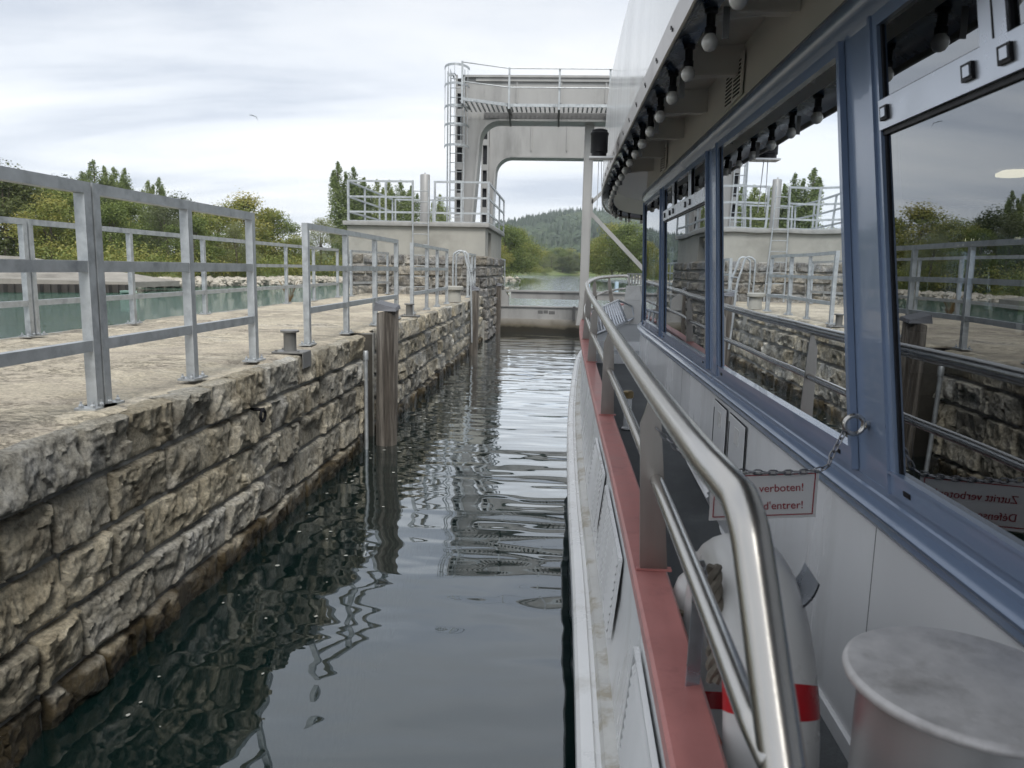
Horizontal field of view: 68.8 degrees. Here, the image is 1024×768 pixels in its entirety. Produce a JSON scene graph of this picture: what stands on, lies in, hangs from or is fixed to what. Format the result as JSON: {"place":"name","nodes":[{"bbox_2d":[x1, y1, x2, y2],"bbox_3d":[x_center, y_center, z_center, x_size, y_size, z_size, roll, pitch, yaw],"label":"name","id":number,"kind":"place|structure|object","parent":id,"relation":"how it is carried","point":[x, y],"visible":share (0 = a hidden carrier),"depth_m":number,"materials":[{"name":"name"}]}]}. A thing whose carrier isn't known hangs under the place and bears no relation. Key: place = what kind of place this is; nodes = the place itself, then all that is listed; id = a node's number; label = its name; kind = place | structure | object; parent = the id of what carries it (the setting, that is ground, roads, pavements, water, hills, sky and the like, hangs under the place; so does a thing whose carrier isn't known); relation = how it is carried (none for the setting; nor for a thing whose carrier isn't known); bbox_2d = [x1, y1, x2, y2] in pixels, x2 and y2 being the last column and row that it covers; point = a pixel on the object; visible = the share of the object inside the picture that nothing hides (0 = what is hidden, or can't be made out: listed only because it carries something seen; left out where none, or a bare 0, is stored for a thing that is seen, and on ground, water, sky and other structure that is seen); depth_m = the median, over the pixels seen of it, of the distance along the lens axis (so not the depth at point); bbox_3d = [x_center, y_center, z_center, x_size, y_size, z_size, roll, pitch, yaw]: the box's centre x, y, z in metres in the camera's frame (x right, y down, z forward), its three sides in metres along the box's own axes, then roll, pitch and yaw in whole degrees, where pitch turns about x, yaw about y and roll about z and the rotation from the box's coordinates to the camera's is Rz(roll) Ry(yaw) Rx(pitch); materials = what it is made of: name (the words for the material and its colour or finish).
{"place":"outdoors","nodes":[
{"label":"outdoors","id":0,"kind":"place"},
{"bbox_2d":[0,0,628,253],"label":"sky","id":1,"kind":"structure","parent":0,"point":[170,91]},
{"bbox_2d":[0,275,639,767],"bbox_3d":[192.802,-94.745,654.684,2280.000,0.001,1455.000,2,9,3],"label":"water","id":2,"kind":"structure","parent":0,"point":[436,631],"depth_m":4.30,"materials":[{"name":"liquid"}]},
{"bbox_2d":[120,290,136,293],"bbox_3d":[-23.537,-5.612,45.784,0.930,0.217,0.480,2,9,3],"label":"rowing boat","id":3,"kind":"object","parent":2,"relation":"on","point":[124,291],"visible":0.52,"depth_m":45.71,"materials":[{"name":"concrete"}]},
{"bbox_2d":[126,402,452,726],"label":"foam flecks","id":4,"kind":"object","parent":2,"relation":"on","point":[327,538],"visible":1,"depth_m":5.61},
{"bbox_2d":[374,300,400,445],"bbox_3d":[-1.412,0.623,8.418,0.278,3.110,0.245,2,9,3],"label":"timber pile","id":5,"kind":"object","parent":2,"relation":"in","point":[387,373],"visible":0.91,"depth_m":8.22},
{"bbox_2d":[469,286,479,354],"bbox_3d":[-0.889,-0.713,17.232,0.241,3.090,0.208,2,9,3],"label":"timber pile","id":6,"kind":"object","parent":2,"relation":"in","point":[473,347],"visible":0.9,"depth_m":17.05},
{"bbox_2d":[494,283,501,332],"bbox_3d":[-0.481,-1.613,23.201,0.272,3.070,0.239,2,9,3],"label":"timber pile","id":7,"kind":"object","parent":2,"relation":"in","point":[498,287],"visible":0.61,"depth_m":22.99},
{"bbox_2d":[614,282,618,291],"bbox_3d":[8.531,-7.302,61.178,0.320,2.130,0.312,2,9,3],"label":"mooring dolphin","id":8,"kind":"object","parent":2,"relation":"in","point":[616,285],"visible":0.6,"depth_m":60.94,"materials":[{"name":"white paint"}]},
{"bbox_2d":[567,0,1023,767],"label":"passenger boat","id":9,"kind":"object","parent":2,"relation":"on","point":[823,200],"visible":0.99,"depth_m":2.25,"materials":[{"name":"white paint"}]},
{"bbox_2d":[591,299,633,333],"bbox_3d":[1.474,-1.052,11.441,0.302,0.416,2.565,5,9,21],"label":"boarding ladder","id":10,"kind":"object","parent":9,"relation":"on","point":[614,311],"visible":0.7,"depth_m":11.87,"materials":[{"name":"metal"}]},
{"bbox_2d":[623,286,641,323],"bbox_3d":[2.261,-1.355,12.792,0.585,0.640,0.843,5,10,25],"label":"anchor locker","id":11,"kind":"object","parent":9,"relation":"on","point":[633,296],"visible":0.46,"depth_m":12.59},
{"bbox_2d":[627,273,641,285],"bbox_3d":[2.535,-1.793,12.767,1.120,0.235,0.060,2,9,5],"label":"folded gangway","id":12,"kind":"object","parent":11,"relation":"on","point":[638,274],"visible":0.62,"depth_m":12.79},
{"bbox_2d":[672,551,696,619],"bbox_3d":[0.514,0.822,2.159,0.161,0.700,0.160,2,9,5],"label":"fender","id":13,"kind":"object","parent":9,"relation":"hanging from","point":[679,588],"visible":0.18,"depth_m":2.09,"materials":[{"name":"plastic"}]},
{"bbox_2d":[655,427,845,475],"bbox_3d":[0.684,0.195,2.137,0.554,0.134,0.040,1,9,-1],"label":"barrier chain","id":14,"kind":"object","parent":9,"relation":"attached to","point":[828,464],"visible":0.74,"depth_m":2.14,"materials":[{"name":"metal"}]},
{"bbox_2d":[709,469,818,520],"bbox_3d":[0.728,0.321,2.160,0.306,0.162,0.005,1,9,1],"label":"warning sign","id":15,"kind":"object","parent":14,"relation":"hanging from","point":[788,496],"visible":0.6,"depth_m":2.16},
{"bbox_2d":[685,560,819,685],"bbox_3d":[0.496,0.735,1.634,0.267,0.713,0.103,2,9,2],"label":"lifebuoy holder","id":16,"kind":"object","parent":9,"relation":"attached to","point":[808,583],"visible":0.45,"depth_m":1.59,"materials":[{"name":"metal"}]},
{"bbox_2d":[705,563,722,684],"bbox_3d":[0.423,0.498,1.562,0.036,0.238,0.096,2,9,5],"label":"rope","id":17,"kind":"object","parent":16,"relation":"hanging from","point":[715,576],"visible":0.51,"depth_m":1.55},
{"bbox_2d":[683,533,819,767],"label":"lifebuoy","id":18,"kind":"object","parent":16,"relation":"in","point":[713,551],"visible":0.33,"depth_m":1.49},
{"bbox_2d":[842,626,1023,767],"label":"deck bollard","id":19,"kind":"object","parent":9,"relation":"on","point":[926,697],"visible":1,"depth_m":1.18,"materials":[{"name":"metal"}]},
{"bbox_2d":[43,256,639,277],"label":"bank","id":20,"kind":"structure","parent":0,"point":[554,272],"depth_m":87.73,"materials":[{"name":"grey stone"}]},
{"bbox_2d":[0,160,67,258],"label":"broadleaf tree","id":21,"kind":"object","parent":20,"relation":"on","point":[6,208],"visible":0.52,"depth_m":62.73,"materials":[{"name":"green plant"}]},
{"bbox_2d":[0,187,73,259],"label":"broadleaf tree","id":22,"kind":"object","parent":20,"relation":"on","point":[12,243],"visible":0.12,"depth_m":65.68,"materials":[{"name":"green plant"}]},
{"bbox_2d":[0,193,76,259],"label":"broadleaf tree","id":23,"kind":"object","parent":20,"relation":"on","point":[52,205],"visible":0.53,"depth_m":60.54,"materials":[{"name":"green plant"}]},
{"bbox_2d":[30,173,114,258],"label":"broadleaf tree","id":24,"kind":"object","parent":20,"relation":"on","point":[57,191],"visible":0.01,"depth_m":80.76,"materials":[{"name":"green plant"}]},
{"bbox_2d":[34,178,142,259],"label":"broadleaf tree","id":25,"kind":"object","parent":20,"relation":"on","point":[68,196],"visible":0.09,"depth_m":66.99,"materials":[{"name":"green plant"}]},
{"bbox_2d":[0,255,179,292],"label":"concrete landing","id":26,"kind":"object","parent":20,"relation":"on","point":[66,282],"visible":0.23,"depth_m":46.97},
{"bbox_2d":[77,159,116,205],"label":"poplar tree","id":27,"kind":"object","parent":20,"relation":"on","point":[85,176],"visible":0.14,"depth_m":96.22,"materials":[{"name":"green plant"}]},
{"bbox_2d":[98,165,120,205],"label":"poplar tree","id":28,"kind":"object","parent":20,"relation":"on","point":[105,175],"visible":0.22,"depth_m":97.55,"materials":[{"name":"green plant"}]},
{"bbox_2d":[68,201,152,258],"bbox_3d":[-34.780,-13.010,64.955,6.977,5.914,6.843,0,9,-9],"label":"broadleaf tree","id":29,"kind":"object","parent":20,"relation":"on","point":[110,215],"visible":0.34,"depth_m":64.78,"materials":[{"name":"green plant"}]},
{"bbox_2d":[100,166,137,246],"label":"poplar tree","id":30,"kind":"object","parent":20,"relation":"on","point":[114,173],"visible":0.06,"depth_m":99.45,"materials":[{"name":"green plant"}]},
{"bbox_2d":[115,168,137,239],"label":"poplar tree","id":31,"kind":"object","parent":20,"relation":"on","point":[124,184],"visible":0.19,"depth_m":98.31,"materials":[{"name":"green plant"}]},
{"bbox_2d":[102,200,171,256],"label":"broadleaf tree","id":32,"kind":"object","parent":20,"relation":"on","point":[131,206],"visible":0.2,"depth_m":72.46,"materials":[{"name":"green plant"}]},
{"bbox_2d":[135,179,155,248],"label":"poplar tree","id":33,"kind":"object","parent":20,"relation":"on","point":[147,186],"visible":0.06,"depth_m":107.98,"materials":[{"name":"green plant"}]},
{"bbox_2d":[147,177,169,246],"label":"poplar tree","id":34,"kind":"object","parent":20,"relation":"on","point":[160,189],"visible":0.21,"depth_m":109.38,"materials":[{"name":"green plant"}]},
{"bbox_2d":[129,205,205,258],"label":"broadleaf tree","id":35,"kind":"object","parent":20,"relation":"on","point":[159,210],"visible":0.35,"depth_m":70.29,"materials":[{"name":"green plant"}]},
{"bbox_2d":[134,190,221,260],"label":"broadleaf tree","id":36,"kind":"object","parent":20,"relation":"on","point":[176,210],"visible":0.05,"depth_m":83.65,"materials":[{"name":"green plant"}]},
{"bbox_2d":[160,215,229,262],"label":"broadleaf tree","id":37,"kind":"object","parent":20,"relation":"on","point":[198,225],"visible":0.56,"depth_m":66.34,"materials":[{"name":"green plant"}]},
{"bbox_2d":[192,205,260,256],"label":"broadleaf tree","id":38,"kind":"object","parent":20,"relation":"on","point":[218,221],"visible":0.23,"depth_m":77.70,"materials":[{"name":"green plant"}]},
{"bbox_2d":[208,221,263,267],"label":"broadleaf tree","id":39,"kind":"object","parent":20,"relation":"on","point":[233,231],"visible":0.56,"depth_m":70.22,"materials":[{"name":"green plant"}]},
{"bbox_2d":[210,191,290,261],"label":"broadleaf tree","id":40,"kind":"object","parent":20,"relation":"on","point":[243,202],"visible":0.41,"depth_m":83.33,"materials":[{"name":"green plant"}]},
{"bbox_2d":[255,207,312,261],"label":"broadleaf tree","id":41,"kind":"object","parent":20,"relation":"on","point":[291,229],"visible":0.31,"depth_m":87.03,"materials":[{"name":"green plant"}]},
{"bbox_2d":[36,239,552,277],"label":"undergrowth","id":42,"kind":"object","parent":20,"relation":"on","point":[145,256],"visible":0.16,"depth_m":67.45,"materials":[{"name":"green plant"}]},
{"bbox_2d":[273,235,317,268],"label":"broadleaf tree","id":43,"kind":"object","parent":20,"relation":"on","point":[297,240],"visible":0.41,"depth_m":85.76,"materials":[{"name":"green plant"}]},
{"bbox_2d":[299,217,342,273],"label":"broadleaf tree","id":44,"kind":"object","parent":20,"relation":"on","point":[322,255],"visible":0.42,"depth_m":91.30,"materials":[{"name":"green plant"}]},
{"bbox_2d":[137,275,520,287],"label":"riprap","id":45,"kind":"object","parent":20,"relation":"on","point":[233,281],"visible":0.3,"depth_m":68.06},
{"bbox_2d":[324,161,355,264],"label":"poplar tree","id":46,"kind":"object","parent":20,"relation":"on","point":[336,198],"visible":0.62,"depth_m":115.94,"materials":[{"name":"green plant"}]},
{"bbox_2d":[327,167,372,244],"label":"poplar tree","id":47,"kind":"object","parent":20,"relation":"on","point":[354,174],"visible":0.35,"depth_m":117.43,"materials":[{"name":"green plant"}]},
{"bbox_2d":[350,177,377,219],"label":"poplar tree","id":48,"kind":"object","parent":20,"relation":"on","point":[371,194],"visible":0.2,"depth_m":118.92,"materials":[{"name":"green plant"}]},
{"bbox_2d":[366,179,391,220],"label":"poplar tree","id":49,"kind":"object","parent":20,"relation":"on","point":[376,202],"visible":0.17,"depth_m":119.89,"materials":[{"name":"green plant"}]},
{"bbox_2d":[378,179,397,220],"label":"poplar tree","id":50,"kind":"object","parent":20,"relation":"on","point":[389,189],"visible":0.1,"depth_m":122.00,"materials":[{"name":"green plant"}]},
{"bbox_2d":[387,179,418,221],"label":"poplar tree","id":51,"kind":"object","parent":20,"relation":"on","point":[399,216],"visible":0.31,"depth_m":121.43,"materials":[{"name":"green plant"}]},
{"bbox_2d":[403,186,419,221],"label":"poplar tree","id":52,"kind":"object","parent":20,"relation":"on","point":[418,205],"visible":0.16,"depth_m":124.13,"materials":[{"name":"green plant"}]},
{"bbox_2d":[430,194,452,221],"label":"poplar tree","id":53,"kind":"object","parent":20,"relation":"on","point":[440,207],"visible":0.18,"depth_m":125.75,"materials":[{"name":"green plant"}]},
{"bbox_2d":[501,240,515,270],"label":"broadleaf tree","id":54,"kind":"object","parent":20,"relation":"on","point":[508,258],"visible":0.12,"depth_m":109.89,"materials":[{"name":"green plant"}]},
{"bbox_2d":[496,222,538,276],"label":"broadleaf tree","id":55,"kind":"object","parent":20,"relation":"on","point":[509,239],"visible":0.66,"depth_m":129.23,"materials":[{"name":"green plant"}]},
{"bbox_2d":[502,226,547,275],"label":"broadleaf tree","id":56,"kind":"object","parent":20,"relation":"on","point":[533,249],"visible":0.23,"depth_m":147.55,"materials":[{"name":"green plant"}]},
{"bbox_2d":[516,236,548,276],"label":"broadleaf tree","id":57,"kind":"object","parent":20,"relation":"on","point":[531,241],"visible":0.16,"depth_m":174.95,"materials":[{"name":"green plant"}]},
{"bbox_2d":[542,253,560,269],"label":"broadleaf tree","id":58,"kind":"object","parent":20,"relation":"on","point":[549,260],"visible":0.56,"depth_m":338.93,"materials":[{"name":"green plant"}]},
{"bbox_2d":[543,247,569,269],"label":"broadleaf tree","id":59,"kind":"object","parent":20,"relation":"on","point":[559,252],"visible":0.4,"depth_m":362.77,"materials":[{"name":"green plant"}]},
{"bbox_2d":[551,256,573,272],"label":"broadleaf tree","id":60,"kind":"object","parent":20,"relation":"on","point":[563,264],"visible":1,"depth_m":314.52,"materials":[{"name":"green plant"}]},
{"bbox_2d":[560,254,579,273],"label":"broadleaf tree","id":61,"kind":"object","parent":20,"relation":"on","point":[574,263],"visible":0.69,"depth_m":319.23,"materials":[{"name":"green plant"}]},
{"bbox_2d":[563,248,578,260],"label":"broadleaf tree","id":62,"kind":"object","parent":20,"relation":"on","point":[571,250],"visible":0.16,"depth_m":371.81,"materials":[{"name":"green plant"}]},
{"bbox_2d":[571,253,579,269],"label":"broadleaf tree","id":63,"kind":"object","parent":20,"relation":"on","point":[576,259],"visible":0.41,"depth_m":333.03,"materials":[{"name":"green plant"}]},
{"bbox_2d":[579,235,610,274],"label":"broadleaf tree","id":64,"kind":"object","parent":20,"relation":"on","point":[599,272],"visible":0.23,"depth_m":146.65,"materials":[{"name":"green plant"}]},
{"bbox_2d":[589,220,635,275],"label":"broadleaf tree","id":65,"kind":"object","parent":20,"relation":"on","point":[598,246],"visible":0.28,"depth_m":137.65,"materials":[{"name":"green plant"}]},
{"bbox_2d":[598,221,642,279],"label":"broadleaf tree","id":66,"kind":"object","parent":20,"relation":"on","point":[625,231],"visible":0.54,"depth_m":130.59,"materials":[{"name":"green plant"}]},
{"bbox_2d":[613,225,642,272],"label":"broadleaf tree","id":67,"kind":"object","parent":20,"relation":"on","point":[637,269],"visible":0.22,"depth_m":126.45,"materials":[{"name":"green plant"}]},
{"bbox_3d":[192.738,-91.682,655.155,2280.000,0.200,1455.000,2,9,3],"label":"river bed","id":68,"kind":"structure","parent":0,"visible":0},
{"bbox_2d":[0,287,509,767],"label":"stone quay","id":69,"kind":"structure","parent":68,"relation":"on","point":[155,503],"depth_m":4.20,"materials":[{"name":"stone"}]},
{"bbox_2d":[0,216,42,336],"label":"railing","id":70,"kind":"object","parent":69,"relation":"on","point":[26,303],"visible":0.94,"depth_m":7.01,"materials":[{"name":"metal"}]},
{"bbox_2d":[0,166,115,410],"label":"railing","id":71,"kind":"object","parent":69,"relation":"on","point":[88,345],"visible":0.97,"depth_m":3.57,"materials":[{"name":"metal"}]},
{"bbox_2d":[90,183,265,407],"bbox_3d":[-2.006,-0.577,4.660,0.110,1.100,2.070,2,9,3],"label":"railing","id":72,"kind":"object","parent":69,"relation":"on","point":[188,268],"visible":0.91,"depth_m":4.57,"materials":[{"name":"metal"}]},
{"bbox_2d":[26,219,340,336],"bbox_3d":[-4.277,-1.772,12.111,0.122,1.100,10.300,2,9,3],"label":"railing","id":73,"kind":"object","parent":69,"relation":"on","point":[132,296],"visible":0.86,"depth_m":9.10,"materials":[{"name":"metal"}]},
{"bbox_2d":[250,408,266,422],"bbox_3d":[-1.789,0.216,5.238,0.111,0.104,0.102,2,9,3],"label":"mooring ring","id":74,"kind":"object","parent":69,"relation":"attached to","point":[261,412],"visible":0.98,"depth_m":5.22,"materials":[{"name":"black metal"}]},
{"bbox_2d":[278,280,297,301],"bbox_3d":[-4.327,-1.760,14.361,0.386,0.454,0.258,8,11,38],"label":"dry weed","id":75,"kind":"object","parent":69,"relation":"on","point":[291,297],"visible":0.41,"depth_m":14.38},
{"bbox_2d":[271,329,310,368],"bbox_3d":[-1.844,-0.298,6.258,0.268,0.308,0.220,2,9,3],"label":"mooring bollard","id":76,"kind":"object","parent":69,"relation":"on","point":[289,340],"visible":1,"depth_m":6.21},
{"bbox_2d":[299,223,400,345],"bbox_3d":[-1.746,-1.186,8.650,0.110,1.100,3.940,2,9,3],"label":"railing","id":77,"kind":"object","parent":69,"relation":"on","point":[346,303],"visible":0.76,"depth_m":7.98,"materials":[{"name":"metal"}]},
{"bbox_2d":[362,351,368,448],"bbox_3d":[-1.640,0.423,8.139,0.170,1.580,0.057,2,9,3],"label":"gauge pipe","id":78,"kind":"object","parent":69,"relation":"attached to","point":[365,363],"visible":0.8,"depth_m":8.08,"materials":[{"name":"metal"}]},
{"bbox_2d":[349,250,390,295],"bbox_3d":[-3.582,-2.804,18.913,0.110,1.100,2.318,3,9,14],"label":"railing","id":79,"kind":"object","parent":69,"relation":"on","point":[369,282],"visible":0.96,"depth_m":18.56,"materials":[{"name":"metal"}]},
{"bbox_2d":[400,303,419,317],"bbox_3d":[-1.522,-1.050,11.191,0.268,0.308,0.220,2,9,3],"label":"mooring bollard","id":80,"kind":"object","parent":69,"relation":"on","point":[409,309],"visible":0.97,"depth_m":11.14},
{"bbox_2d":[412,180,428,286],"bbox_3d":[-2.449,-3.914,20.028,0.456,3.000,0.036,2,9,3],"label":"ladder","id":81,"kind":"object","parent":69,"relation":"on","point":[413,212],"visible":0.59,"depth_m":19.94,"materials":[{"name":"metal"}]},
{"bbox_2d":[343,220,504,340],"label":"lock tower","id":82,"kind":"structure","parent":69,"relation":"on","point":[482,241],"depth_m":20.27,"materials":[{"name":"concrete"}]},
{"bbox_2d":[349,182,392,220],"bbox_3d":[-4.263,-5.368,22.945,0.050,1.108,5.410,2,9,3],"label":"railing","id":83,"kind":"object","parent":82,"relation":"on","point":[364,201],"visible":0.59,"depth_m":22.01,"materials":[{"name":"metal"}]},
{"bbox_2d":[347,180,411,221],"bbox_3d":[-3.545,-4.920,20.128,1.810,1.108,0.050,2,9,3],"label":"railing","id":84,"kind":"object","parent":82,"relation":"on","point":[362,196],"visible":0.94,"depth_m":20.11,"materials":[{"name":"metal"}]},
{"bbox_2d":[420,173,429,221],"bbox_3d":[-2.404,-5.138,20.659,0.270,1.370,0.270,2,9,3],"label":"standpipe","id":85,"kind":"object","parent":82,"relation":"on","point":[424,178],"visible":0.88,"depth_m":20.55,"materials":[{"name":"metal"}]},
{"bbox_2d":[395,199,454,221],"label":"railing","id":86,"kind":"object","parent":82,"relation":"on","point":[432,200],"visible":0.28,"depth_m":25.46,"materials":[{"name":"metal"}]},
{"bbox_2d":[450,71,455,192],"bbox_3d":[-1.656,-6.685,21.371,0.079,4.240,0.284,9,12,42],"label":"conduit pipe","id":87,"kind":"object","parent":82,"relation":"on","point":[450,148],"visible":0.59,"depth_m":21.32,"materials":[{"name":"metal"}]},
{"bbox_2d":[444,63,469,221],"bbox_3d":[-1.559,-6.576,20.646,0.692,4.210,0.635,2,9,3],"label":"caged ladder","id":88,"kind":"object","parent":82,"relation":"on","point":[454,105],"visible":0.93,"depth_m":20.62,"materials":[{"name":"metal"}]},
{"bbox_2d":[434,181,489,222],"bbox_3d":[-1.350,-4.853,19.996,1.490,1.108,0.050,2,9,3],"label":"railing","id":89,"kind":"object","parent":82,"relation":"on","point":[462,197],"visible":1,"depth_m":19.97,"materials":[{"name":"metal"}]},
{"bbox_2d":[489,183,504,232],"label":"railing","id":90,"kind":"object","parent":82,"relation":"on","point":[496,206],"visible":0.88,"depth_m":22.46,"materials":[{"name":"metal"}]},
{"bbox_2d":[500,290,624,333],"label":"lock gate","id":91,"kind":"structure","parent":82,"relation":"attached to","point":[538,319],"depth_m":23.61,"materials":[{"name":"metal"}]},
{"bbox_2d":[410,242,449,313],"bbox_3d":[-1.438,-1.909,13.386,0.110,1.100,3.780,2,9,3],"label":"railing","id":92,"kind":"object","parent":69,"relation":"on","point":[427,290],"visible":0.86,"depth_m":12.91,"materials":[{"name":"metal"}]},
{"bbox_2d":[444,286,464,317],"bbox_3d":[-1.267,-1.772,16.234,0.435,0.710,0.430,2,9,3],"label":"concrete bollard","id":93,"kind":"object","parent":69,"relation":"on","point":[454,293],"visible":0.77,"depth_m":16.07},
{"bbox_2d":[452,250,473,342],"bbox_3d":[-1.106,-2.023,17.198,0.488,2.080,0.544,2,9,3],"label":"handrail hoop","id":94,"kind":"object","parent":69,"relation":"on","point":[470,270],"visible":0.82,"depth_m":16.96,"materials":[{"name":"metal"}]},
{"bbox_2d":[465,253,475,297],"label":"railing","id":95,"kind":"object","parent":69,"relation":"on","point":[474,269],"visible":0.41,"depth_m":19.32,"materials":[{"name":"metal"}]},
{"bbox_2d":[502,259,505,285],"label":"railing","id":96,"kind":"object","parent":69,"relation":"on","point":[504,270],"visible":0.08,"depth_m":29.69,"materials":[{"name":"metal"}]},
{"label":"opposite quay","id":97,"kind":"object","parent":68,"relation":"on","visible":0},
{"bbox_2d":[454,75,609,221],"bbox_3d":[4.178,-5.583,21.551,11.640,6.110,0.761,2,9,3],"label":"gantry portal","id":98,"kind":"object","parent":97,"relation":"on","point":[481,124],"visible":0.38,"depth_m":21.17,"materials":[{"name":"grey paint"}]},
{"bbox_2d":[446,71,453,221],"bbox_3d":[-1.736,-6.688,21.376,0.091,4.241,0.294,9,12,42],"label":"conduit pipe","id":99,"kind":"object","parent":98,"relation":"attached to","point":[447,154],"visible":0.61,"depth_m":21.33,"materials":[{"name":"metal"}]},
{"bbox_2d":[460,61,612,126],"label":"walkway","id":100,"kind":"structure","parent":98,"relation":"attached to","point":[508,105],"depth_m":20.27,"materials":[{"name":"metal"}]},
{"bbox_2d":[576,125,641,324],"bbox_3d":[3.023,-4.618,22.058,2.092,5.800,0.340,2,9,3],"label":"gate mast","id":101,"kind":"object","parent":98,"relation":"attached to","point":[588,201],"visible":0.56,"depth_m":22.00,"materials":[{"name":"metal"}]},
{"bbox_2d":[480,126,604,224],"bbox_3d":[4.499,-6.236,26.524,11.200,5.900,0.811,2,9,3],"label":"gantry portal","id":102,"kind":"object","parent":97,"relation":"on","point":[502,145],"visible":0.3,"depth_m":26.16,"materials":[{"name":"grey paint"}]},
{"bbox_3d":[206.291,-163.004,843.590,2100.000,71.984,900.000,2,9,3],"label":"hills","id":103,"kind":"structure","parent":0,"visible":0},
{"bbox_2d":[495,207,642,267],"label":"hill forest","id":104,"kind":"object","parent":103,"relation":"on","point":[556,229],"visible":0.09,"depth_m":765.74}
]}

